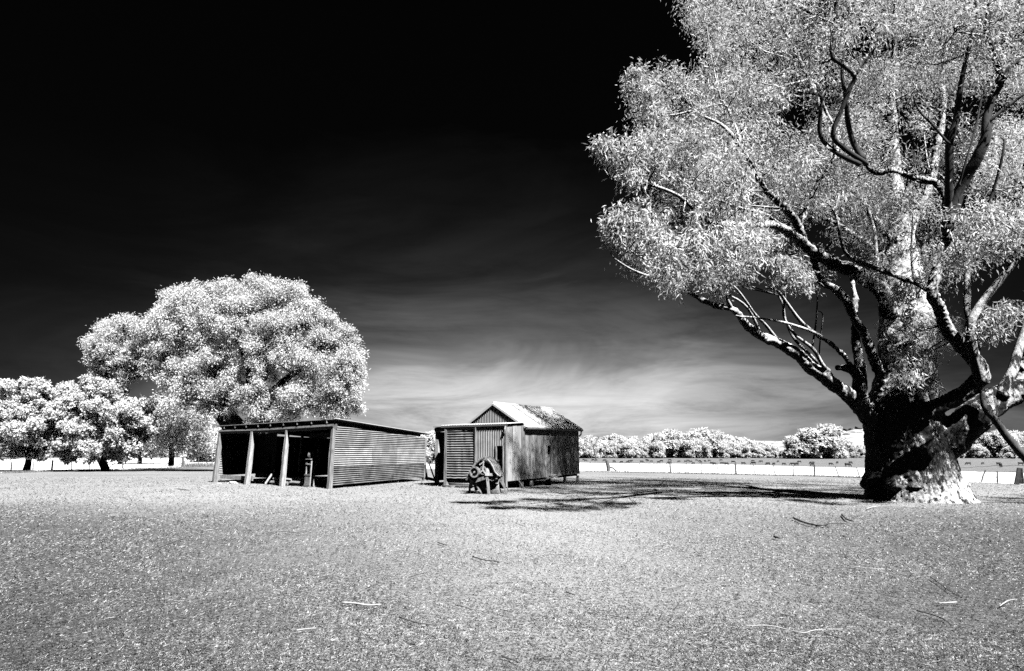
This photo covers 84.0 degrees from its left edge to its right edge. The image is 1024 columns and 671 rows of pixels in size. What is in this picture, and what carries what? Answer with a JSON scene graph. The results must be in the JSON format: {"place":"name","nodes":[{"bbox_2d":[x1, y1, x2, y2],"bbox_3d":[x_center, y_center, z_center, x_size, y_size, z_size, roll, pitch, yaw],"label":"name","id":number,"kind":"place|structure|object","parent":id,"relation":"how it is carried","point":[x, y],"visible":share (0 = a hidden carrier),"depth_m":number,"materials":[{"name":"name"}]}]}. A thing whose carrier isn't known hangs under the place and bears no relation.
{"place":"outdoors","nodes":[
{"label":"outdoors","id":0,"kind":"place"},
{"bbox_2d":[0,458,213,472],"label":"paddock","id":1,"kind":"structure","parent":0,"point":[45,465],"depth_m":119.94,"materials":[{"name":"white plant"}]},
{"bbox_2d":[0,376,73,470],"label":"round tree","id":2,"kind":"object","parent":1,"relation":"on","point":[31,415],"visible":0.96,"depth_m":59.22,"materials":[{"name":"white plant"}]},
{"bbox_2d":[0,458,213,471],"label":"wire fence","id":3,"kind":"object","parent":1,"relation":"on","point":[53,461],"visible":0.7,"depth_m":74.33,"materials":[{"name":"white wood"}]},
{"bbox_2d":[177,457,184,466],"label":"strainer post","id":4,"kind":"object","parent":1,"relation":"on","point":[183,461],"visible":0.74,"depth_m":102.11,"materials":[{"name":"white wood"}]},
{"bbox_2d":[181,462,213,466],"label":"tall grass","id":5,"kind":"structure","parent":1,"relation":"on","point":[194,464],"depth_m":104.34,"materials":[{"name":"white plant"}]},
{"bbox_2d":[308,451,313,458],"bbox_3d":[-9.846,5.843,27.814,0.199,0.386,0.386,-4,-12,18],"label":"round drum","id":6,"kind":"object","parent":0,"point":[310,454],"visible":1,"depth_m":27.71,"materials":[{"name":"metal"}]},
{"bbox_2d":[0,455,1023,670],"bbox_3d":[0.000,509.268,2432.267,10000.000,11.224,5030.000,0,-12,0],"label":"ground","id":7,"kind":"structure","parent":0,"point":[184,474],"depth_m":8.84,"materials":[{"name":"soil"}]},
{"bbox_2d":[40,373,159,470],"bbox_3d":[-47.356,9.842,65.275,11.415,11.471,17.875,8,-14,-35],"label":"round tree","id":8,"kind":"object","parent":7,"relation":"on","point":[111,412],"visible":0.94,"depth_m":61.06,"materials":[{"name":"white plant"}]},
{"bbox_2d":[0,465,213,473],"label":"tall grass","id":9,"kind":"structure","parent":7,"relation":"on","point":[30,471],"depth_m":65.03,"materials":[{"name":"white plant"}]},
{"bbox_2d":[101,393,166,463],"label":"tree","id":10,"kind":"object","parent":7,"relation":"on","point":[137,457],"visible":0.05,"depth_m":122.53,"materials":[{"name":"white plant"}]},
{"bbox_2d":[163,446,177,456],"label":"tree","id":11,"kind":"object","parent":7,"relation":"on","point":[167,454],"visible":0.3,"depth_m":313.52,"materials":[{"name":"white plant"}]},
{"bbox_2d":[128,381,219,466],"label":"loose tree","id":12,"kind":"object","parent":7,"relation":"on","point":[169,435],"visible":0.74,"depth_m":72.92,"materials":[{"name":"grey plant"}]},
{"bbox_2d":[159,538,191,547],"bbox_3d":[-5.992,3.669,10.072,0.135,0.016,1.106,0,-12,-2],"label":"fallen stick","id":13,"kind":"object","parent":7,"relation":"on","point":[174,541],"visible":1,"depth_m":10.09,"materials":[{"name":"grey wood"}]},
{"bbox_2d":[182,426,221,461],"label":"tree","id":14,"kind":"object","parent":7,"relation":"on","point":[194,459],"visible":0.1,"depth_m":144.34,"materials":[{"name":"white plant"}]},
{"bbox_2d":[77,269,370,435],"bbox_3d":[-34.721,4.054,65.777,38.373,24.238,16.960,0,-12,0],"label":"gum tree","id":15,"kind":"object","parent":7,"relation":"on","point":[334,347],"visible":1,"depth_m":61.78,"materials":[{"name":"grey plant"}]},
{"bbox_2d":[265,470,275,483],"bbox_3d":[-12.674,7.404,29.790,0.499,0.746,0.106,11,-16,-43],"label":"leaning plank","id":16,"kind":"object","parent":7,"relation":"on","point":[270,476],"visible":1,"depth_m":29.77,"materials":[{"name":"white wood"}]},
{"bbox_2d":[269,481,288,484],"bbox_3d":[-11.933,7.560,29.182,1.519,0.201,0.197,-8,-14,35],"label":"log","id":17,"kind":"object","parent":7,"relation":"on","point":[275,482],"visible":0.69,"depth_m":29.22,"materials":[{"name":"grey wood"}]},
{"bbox_2d":[273,477,292,480],"bbox_3d":[-11.766,7.395,29.240,1.628,0.206,0.205,-8,-14,35],"label":"log","id":18,"kind":"object","parent":17,"relation":"on","point":[278,479],"visible":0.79,"depth_m":29.33,"materials":[{"name":"white wood"}]},
{"bbox_2d":[289,481,303,484],"bbox_3d":[-10.725,7.370,28.437,1.191,0.199,0.199,-8,-14,35],"label":"log","id":19,"kind":"object","parent":7,"relation":"on","point":[296,482],"visible":0.86,"depth_m":28.35,"materials":[{"name":"white wood"}]},
{"bbox_2d":[292,477,306,480],"bbox_3d":[-10.690,7.219,28.585,0.973,0.207,0.203,-8,-14,34],"label":"log","id":20,"kind":"object","parent":19,"relation":"on","point":[298,478],"visible":0.88,"depth_m":28.50,"materials":[{"name":"black wood"}]},
{"bbox_2d":[296,627,315,630],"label":"fallen stick","id":21,"kind":"object","parent":7,"relation":"on","point":[305,629],"visible":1,"depth_m":5.13,"materials":[{"name":"white wood"}]},
{"bbox_2d":[304,459,315,486],"bbox_3d":[-9.821,6.664,27.625,0.603,1.317,0.362,-9,-15,37],"label":"wooden stand","id":22,"kind":"object","parent":7,"relation":"on","point":[307,482],"visible":0.98,"depth_m":27.50,"materials":[{"name":"grey wood"}]},
{"bbox_2d":[212,418,429,488],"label":"farm shed","id":23,"kind":"structure","parent":7,"relation":"on","point":[348,452],"depth_m":32.06,"materials":[{"name":"metal"}]},
{"bbox_2d":[304,460,309,472],"bbox_3d":[-10.953,6.994,30.373,0.256,0.687,0.259,0,-12,0],"label":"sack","id":24,"kind":"object","parent":23,"relation":"hanging from","point":[307,467],"visible":0.74,"depth_m":30.29,"materials":[{"name":"grey fabric"}]},
{"bbox_2d":[342,601,380,605],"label":"fallen stick","id":25,"kind":"object","parent":7,"relation":"on","point":[346,602],"visible":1,"depth_m":5.97,"materials":[{"name":"white wood"}]},
{"bbox_2d":[399,616,433,625],"bbox_3d":[-0.917,2.701,5.373,0.472,0.012,0.044,-9,-14,36],"label":"fallen stick","id":26,"kind":"object","parent":7,"relation":"on","point":[414,621],"visible":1,"depth_m":5.35,"materials":[{"name":"grey wood"}]},
{"bbox_2d":[416,430,434,463],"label":"tree","id":27,"kind":"object","parent":7,"relation":"on","point":[431,445],"visible":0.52,"depth_m":184.98,"materials":[{"name":"white plant"}]},
{"bbox_2d":[472,556,499,564],"bbox_3d":[-0.412,3.356,8.481,0.089,0.048,0.653,11,-16,-42],"label":"fallen stick","id":28,"kind":"object","parent":7,"relation":"on","point":[485,560],"visible":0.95,"depth_m":8.43,"materials":[{"name":"grey wood"}]},
{"bbox_2d":[466,456,507,494],"bbox_3d":[-0.973,5.584,22.642,1.630,1.531,0.944,-3,-12,14],"label":"old chaff machine","id":29,"kind":"object","parent":7,"relation":"on","point":[484,472],"visible":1,"depth_m":22.50,"materials":[{"name":"metal"}]},
{"bbox_2d":[434,402,582,488],"bbox_3d":[-0.152,6.107,30.708,5.405,4.744,8.015,-7,-13,32],"label":"farm hut","id":30,"kind":"object","parent":7,"relation":"on","point":[521,444],"visible":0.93,"depth_m":28.35,"materials":[{"name":"metal"}]},
{"bbox_2d":[424,456,434,480],"bbox_3d":[-4.197,6.960,29.706,0.802,1.312,0.140,0,-12,0],"label":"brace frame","id":31,"kind":"object","parent":30,"relation":"attached to","point":[426,475],"visible":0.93,"depth_m":29.64,"materials":[{"name":"grey wood"}]},
{"bbox_2d":[495,446,503,479],"bbox_3d":[-0.555,5.931,26.370,0.435,1.600,0.140,-7,-13,32],"label":"doorway","id":32,"kind":"structure","parent":30,"relation":"in","point":[495,446],"depth_m":26.36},
{"bbox_2d":[546,430,557,477],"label":"downpipe","id":33,"kind":"structure","parent":30,"relation":"in","point":[549,463],"depth_m":29.42,"materials":[{"name":"grey metal"}]},
{"bbox_2d":[501,655,519,662],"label":"fallen stick","id":34,"kind":"object","parent":7,"relation":"on","point":[510,658],"visible":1,"depth_m":4.39,"materials":[{"name":"grey wood"}]},
{"bbox_2d":[579,438,584,457],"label":"tree","id":35,"kind":"object","parent":7,"relation":"on","point":[581,441],"visible":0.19,"depth_m":544.25,"materials":[{"name":"white plant"}]},
{"bbox_2d":[582,442,595,457],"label":"tree","id":36,"kind":"object","parent":7,"relation":"on","point":[587,449],"visible":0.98,"depth_m":514.48,"materials":[{"name":"white plant"}]},
{"bbox_2d":[583,435,594,442],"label":"tree","id":37,"kind":"object","parent":7,"relation":"on","point":[586,440],"visible":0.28,"depth_m":554.04,"materials":[{"name":"white plant"}]},
{"bbox_2d":[583,440,599,457],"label":"tree","id":38,"kind":"object","parent":7,"relation":"on","point":[596,448],"visible":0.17,"depth_m":525.80,"materials":[{"name":"white plant"}]},
{"bbox_2d":[586,435,600,458],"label":"bare tree","id":39,"kind":"object","parent":7,"relation":"on","point":[597,437],"visible":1,"depth_m":417.24,"materials":[{"name":"white plant"}]},
{"bbox_2d":[595,440,603,457],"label":"tree","id":40,"kind":"object","parent":7,"relation":"on","point":[600,447],"visible":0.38,"depth_m":532.11,"materials":[{"name":"white plant"}]},
{"bbox_2d":[599,442,611,457],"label":"tree","id":41,"kind":"object","parent":7,"relation":"on","point":[608,455],"visible":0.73,"depth_m":534.56,"materials":[{"name":"white plant"}]},
{"bbox_2d":[602,440,617,457],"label":"tree","id":42,"kind":"object","parent":7,"relation":"on","point":[610,443],"visible":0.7,"depth_m":536.10,"materials":[{"name":"white plant"}]},
{"bbox_2d":[611,442,621,457],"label":"tree","id":43,"kind":"object","parent":7,"relation":"on","point":[617,447],"visible":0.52,"depth_m":537.57,"materials":[{"name":"white plant"}]},
{"bbox_2d":[608,433,626,443],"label":"tree","id":44,"kind":"object","parent":7,"relation":"on","point":[618,439],"visible":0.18,"depth_m":560.85,"materials":[{"name":"white plant"}]},
{"bbox_2d":[619,440,637,457],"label":"tree","id":45,"kind":"object","parent":7,"relation":"on","point":[629,449],"visible":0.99,"depth_m":519.55,"materials":[{"name":"white plant"}]},
{"bbox_2d":[628,436,639,443],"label":"tree","id":46,"kind":"object","parent":7,"relation":"on","point":[635,439],"visible":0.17,"depth_m":587.24,"materials":[{"name":"white plant"}]},
{"bbox_2d":[635,445,640,457],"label":"tree","id":47,"kind":"object","parent":7,"relation":"on","point":[637,453],"visible":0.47,"depth_m":530.16,"materials":[{"name":"white plant"}]},
{"bbox_2d":[638,444,644,457],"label":"tree","id":48,"kind":"object","parent":7,"relation":"on","point":[642,452],"visible":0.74,"depth_m":538.37,"materials":[{"name":"white plant"}]},
{"bbox_2d":[638,438,651,457],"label":"tree","id":49,"kind":"object","parent":7,"relation":"on","point":[645,442],"visible":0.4,"depth_m":546.28,"materials":[{"name":"white plant"}]},
{"bbox_2d":[644,433,653,439],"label":"tree","id":50,"kind":"object","parent":7,"relation":"on","point":[651,435],"visible":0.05,"depth_m":566.88,"materials":[{"name":"white plant"}]},
{"bbox_2d":[647,440,665,457],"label":"tree","id":51,"kind":"object","parent":7,"relation":"on","point":[657,448],"visible":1,"depth_m":519.89,"materials":[{"name":"white plant"}]},
{"bbox_2d":[652,428,682,457],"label":"tree","id":52,"kind":"object","parent":7,"relation":"on","point":[673,441],"visible":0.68,"depth_m":541.85,"materials":[{"name":"white plant"}]},
{"bbox_2d":[681,437,703,457],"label":"tree","id":53,"kind":"object","parent":7,"relation":"on","point":[692,447],"visible":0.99,"depth_m":531.10,"materials":[{"name":"white plant"}]},
{"bbox_2d":[696,437,705,457],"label":"tree","id":54,"kind":"object","parent":7,"relation":"on","point":[702,442],"visible":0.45,"depth_m":534.92,"materials":[{"name":"white plant"}]},
{"bbox_2d":[682,427,722,457],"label":"tree","id":55,"kind":"object","parent":7,"relation":"on","point":[697,432],"visible":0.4,"depth_m":546.86,"materials":[{"name":"white plant"}]},
{"bbox_2d":[702,441,712,457],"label":"tree","id":56,"kind":"object","parent":7,"relation":"on","point":[707,449],"visible":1,"depth_m":518.46,"materials":[{"name":"white plant"}]},
{"bbox_2d":[702,429,725,457],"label":"tree","id":57,"kind":"object","parent":7,"relation":"on","point":[718,435],"visible":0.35,"depth_m":545.64,"materials":[{"name":"white plant"}]},
{"bbox_2d":[718,443,731,457],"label":"tree","id":58,"kind":"object","parent":7,"relation":"on","point":[723,452],"visible":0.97,"depth_m":523.88,"materials":[{"name":"white plant"}]},
{"bbox_2d":[724,434,735,440],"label":"tree","id":59,"kind":"object","parent":7,"relation":"on","point":[727,436],"visible":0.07,"depth_m":579.70,"materials":[{"name":"white plant"}]},
{"bbox_2d":[727,442,741,457],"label":"tree","id":60,"kind":"object","parent":7,"relation":"on","point":[735,449],"visible":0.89,"depth_m":524.87,"materials":[{"name":"white plant"}]},
{"bbox_2d":[726,439,744,457],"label":"tree","id":61,"kind":"object","parent":7,"relation":"on","point":[740,443],"visible":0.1,"depth_m":552.92,"materials":[{"name":"white plant"}]},
{"bbox_2d":[734,436,746,442],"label":"tree","id":62,"kind":"object","parent":7,"relation":"on","point":[738,439],"visible":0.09,"depth_m":562.25,"materials":[{"name":"white plant"}]},
{"bbox_2d":[739,445,752,457],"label":"tree","id":63,"kind":"object","parent":7,"relation":"on","point":[745,452],"visible":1,"depth_m":523.26,"materials":[{"name":"white plant"}]},
{"bbox_2d":[743,440,757,457],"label":"tree","id":64,"kind":"object","parent":7,"relation":"on","point":[753,445],"visible":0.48,"depth_m":549.57,"materials":[{"name":"white plant"}]},
{"bbox_2d":[752,446,760,457],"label":"tree","id":65,"kind":"object","parent":7,"relation":"on","point":[755,454],"visible":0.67,"depth_m":548.18,"materials":[{"name":"white plant"}]},
{"bbox_2d":[757,449,766,457],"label":"tree","id":66,"kind":"object","parent":7,"relation":"on","point":[762,453],"visible":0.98,"depth_m":534.36,"materials":[{"name":"white plant"}]},
{"bbox_2d":[758,441,766,449],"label":"tree","id":67,"kind":"object","parent":7,"relation":"on","point":[763,443],"visible":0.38,"depth_m":586.93,"materials":[{"name":"white plant"}]},
{"bbox_2d":[765,444,778,457],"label":"tree","id":68,"kind":"object","parent":7,"relation":"on","point":[770,448],"visible":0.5,"depth_m":547.46,"materials":[{"name":"white plant"}]},
{"bbox_2d":[771,451,778,457],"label":"tree","id":69,"kind":"object","parent":7,"relation":"on","point":[774,454],"visible":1,"depth_m":530.02,"materials":[{"name":"white plant"}]},
{"bbox_2d":[746,625,847,637],"bbox_3d":[2.589,2.666,5.117,0.899,0.043,0.188,-2,-12,10],"label":"fallen stick","id":70,"kind":"object","parent":7,"relation":"on","point":[797,631],"visible":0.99,"depth_m":5.12,"materials":[{"name":"white wood"}]},
{"bbox_2d":[782,432,816,458],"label":"tree","id":71,"kind":"object","parent":7,"relation":"on","point":[794,445],"visible":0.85,"depth_m":482.95,"materials":[{"name":"white plant"}]},
{"bbox_2d":[583,0,1023,503],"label":"gum tree","id":72,"kind":"object","parent":7,"relation":"on","point":[918,441],"visible":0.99,"depth_m":18.91,"materials":[{"name":"grey plant"}]},
{"bbox_2d":[979,391,1023,462],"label":"dead branch","id":73,"kind":"object","parent":72,"relation":"attached to","point":[1014,445],"visible":1,"depth_m":18.50,"materials":[{"name":"grey wood"}]},
{"bbox_2d":[793,517,846,526],"bbox_3d":[6.830,4.279,13.020,1.077,0.067,1.207,10,-16,-41],"label":"fallen stick","id":74,"kind":"object","parent":7,"relation":"on","point":[818,525],"visible":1,"depth_m":12.72,"materials":[{"name":"grey wood"}]},
{"bbox_2d":[795,423,848,458],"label":"tree","id":75,"kind":"object","parent":7,"relation":"on","point":[825,440],"visible":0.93,"depth_m":479.79,"materials":[{"name":"white plant"}]},
{"bbox_2d":[826,634,860,648],"bbox_3d":[2.823,2.587,4.811,0.063,0.008,0.387,2,-12,-12],"label":"fallen stick","id":76,"kind":"object","parent":7,"relation":"on","point":[844,639],"visible":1,"depth_m":4.85,"materials":[{"name":"grey wood"}]},
{"bbox_2d":[835,434,852,454],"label":"tree","id":77,"kind":"object","parent":7,"relation":"on","point":[848,444],"visible":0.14,"depth_m":491.40,"materials":[{"name":"white plant"}]},
{"bbox_2d":[850,451,855,457],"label":"tree","id":78,"kind":"object","parent":7,"relation":"on","point":[852,454],"visible":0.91,"depth_m":549.21,"materials":[{"name":"white plant"}]},
{"bbox_2d":[849,445,859,457],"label":"tree","id":79,"kind":"object","parent":7,"relation":"on","point":[853,448],"visible":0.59,"depth_m":553.72,"materials":[{"name":"white plant"}]},
{"bbox_2d":[857,448,865,457],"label":"tree","id":80,"kind":"object","parent":7,"relation":"on","point":[862,451],"visible":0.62,"depth_m":548.74,"materials":[{"name":"white plant"}]},
{"bbox_2d":[866,506,914,508],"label":"fallen stick","id":81,"kind":"object","parent":7,"relation":"on","point":[890,506],"visible":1,"depth_m":16.83,"materials":[{"name":"white wood"}]},
{"bbox_2d":[916,610,951,627],"bbox_3d":[4.088,2.740,5.488,0.122,0.046,0.498,-2,-12,11],"label":"fallen stick","id":82,"kind":"object","parent":7,"relation":"on","point":[934,615],"visible":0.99,"depth_m":5.56,"materials":[{"name":"grey wood"}]},
{"bbox_2d":[930,576,958,595],"bbox_3d":[5.167,2.999,6.819,0.031,0.012,1.095,-5,-13,22],"label":"fallen stick","id":83,"kind":"object","parent":7,"relation":"on","point":[943,586],"visible":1,"depth_m":6.78,"materials":[{"name":"grey wood"}]},
{"bbox_2d":[939,601,956,603],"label":"fallen stick","id":84,"kind":"object","parent":7,"relation":"on","point":[947,602],"visible":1,"depth_m":6.03,"materials":[{"name":"white wood"}]},
{"bbox_2d":[968,444,986,457],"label":"tree","id":85,"kind":"object","parent":7,"relation":"on","point":[975,451],"visible":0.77,"depth_m":520.36,"materials":[{"name":"white plant"}]},
{"bbox_2d":[979,448,990,458],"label":"tree","id":86,"kind":"object","parent":7,"relation":"on","point":[985,453],"visible":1,"depth_m":490.17,"materials":[{"name":"white plant"}]},
{"bbox_2d":[973,432,1000,457],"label":"tree","id":87,"kind":"object","parent":7,"relation":"on","point":[985,440],"visible":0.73,"depth_m":527.59,"materials":[{"name":"white plant"}]},
{"bbox_2d":[988,431,1019,457],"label":"tree","id":88,"kind":"object","parent":7,"relation":"on","point":[999,439],"visible":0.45,"depth_m":520.76,"materials":[{"name":"white plant"}]},
{"bbox_2d":[991,429,1023,446],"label":"tree","id":89,"kind":"object","parent":7,"relation":"on","point":[996,430],"depth_m":544.41,"materials":[{"name":"white plant"}]},
{"bbox_2d":[1001,445,1017,458],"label":"tree","id":90,"kind":"object","parent":7,"relation":"on","point":[1008,451],"visible":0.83,"depth_m":491.44,"materials":[{"name":"white plant"}]},
{"bbox_2d":[1009,430,1023,445],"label":"tree","id":91,"kind":"object","parent":7,"relation":"on","point":[1021,441],"visible":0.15,"depth_m":544.09,"materials":[{"name":"white plant"}]},
{"bbox_2d":[1014,468,1023,483],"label":"tree stump","id":92,"kind":"object","parent":7,"relation":"on","point":[1019,473],"visible":0.67,"depth_m":31.62,"materials":[{"name":"grey wood"}]},
{"bbox_2d":[0,0,1023,442],"label":"sky","id":93,"kind":"structure","parent":0,"point":[426,169],"materials":[{"name":"black"}]},
{"bbox_2d":[583,470,861,477],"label":"tall grass","id":94,"kind":"structure","parent":0,"point":[727,474],"depth_m":64.01,"materials":[{"name":"white plant"}]},
{"bbox_2d":[426,463,1023,484],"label":"paddock","id":95,"kind":"structure","parent":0,"point":[743,469],"depth_m":123.52,"materials":[{"name":"white plant"}]},
{"bbox_2d":[605,460,616,470],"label":"strainer post","id":96,"kind":"object","parent":95,"relation":"on","point":[608,466],"visible":0.81,"depth_m":71.39,"materials":[{"name":"white wood"}]},
{"bbox_2d":[590,462,859,477],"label":"wire fence","id":97,"kind":"object","parent":95,"relation":"on","point":[736,471],"visible":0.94,"depth_m":66.71,"materials":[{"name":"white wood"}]},
{"bbox_2d":[960,465,1023,482],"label":"wire fence","id":98,"kind":"object","parent":95,"relation":"on","point":[982,477],"visible":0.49,"depth_m":36.36,"materials":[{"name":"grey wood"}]},
{"bbox_2d":[757,428,863,450],"bbox_3d":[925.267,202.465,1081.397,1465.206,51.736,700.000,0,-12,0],"label":"hills","id":99,"kind":"structure","parent":0,"point":[855,437],"depth_m":937.77,"materials":[{"name":"white plant"}]}
]}

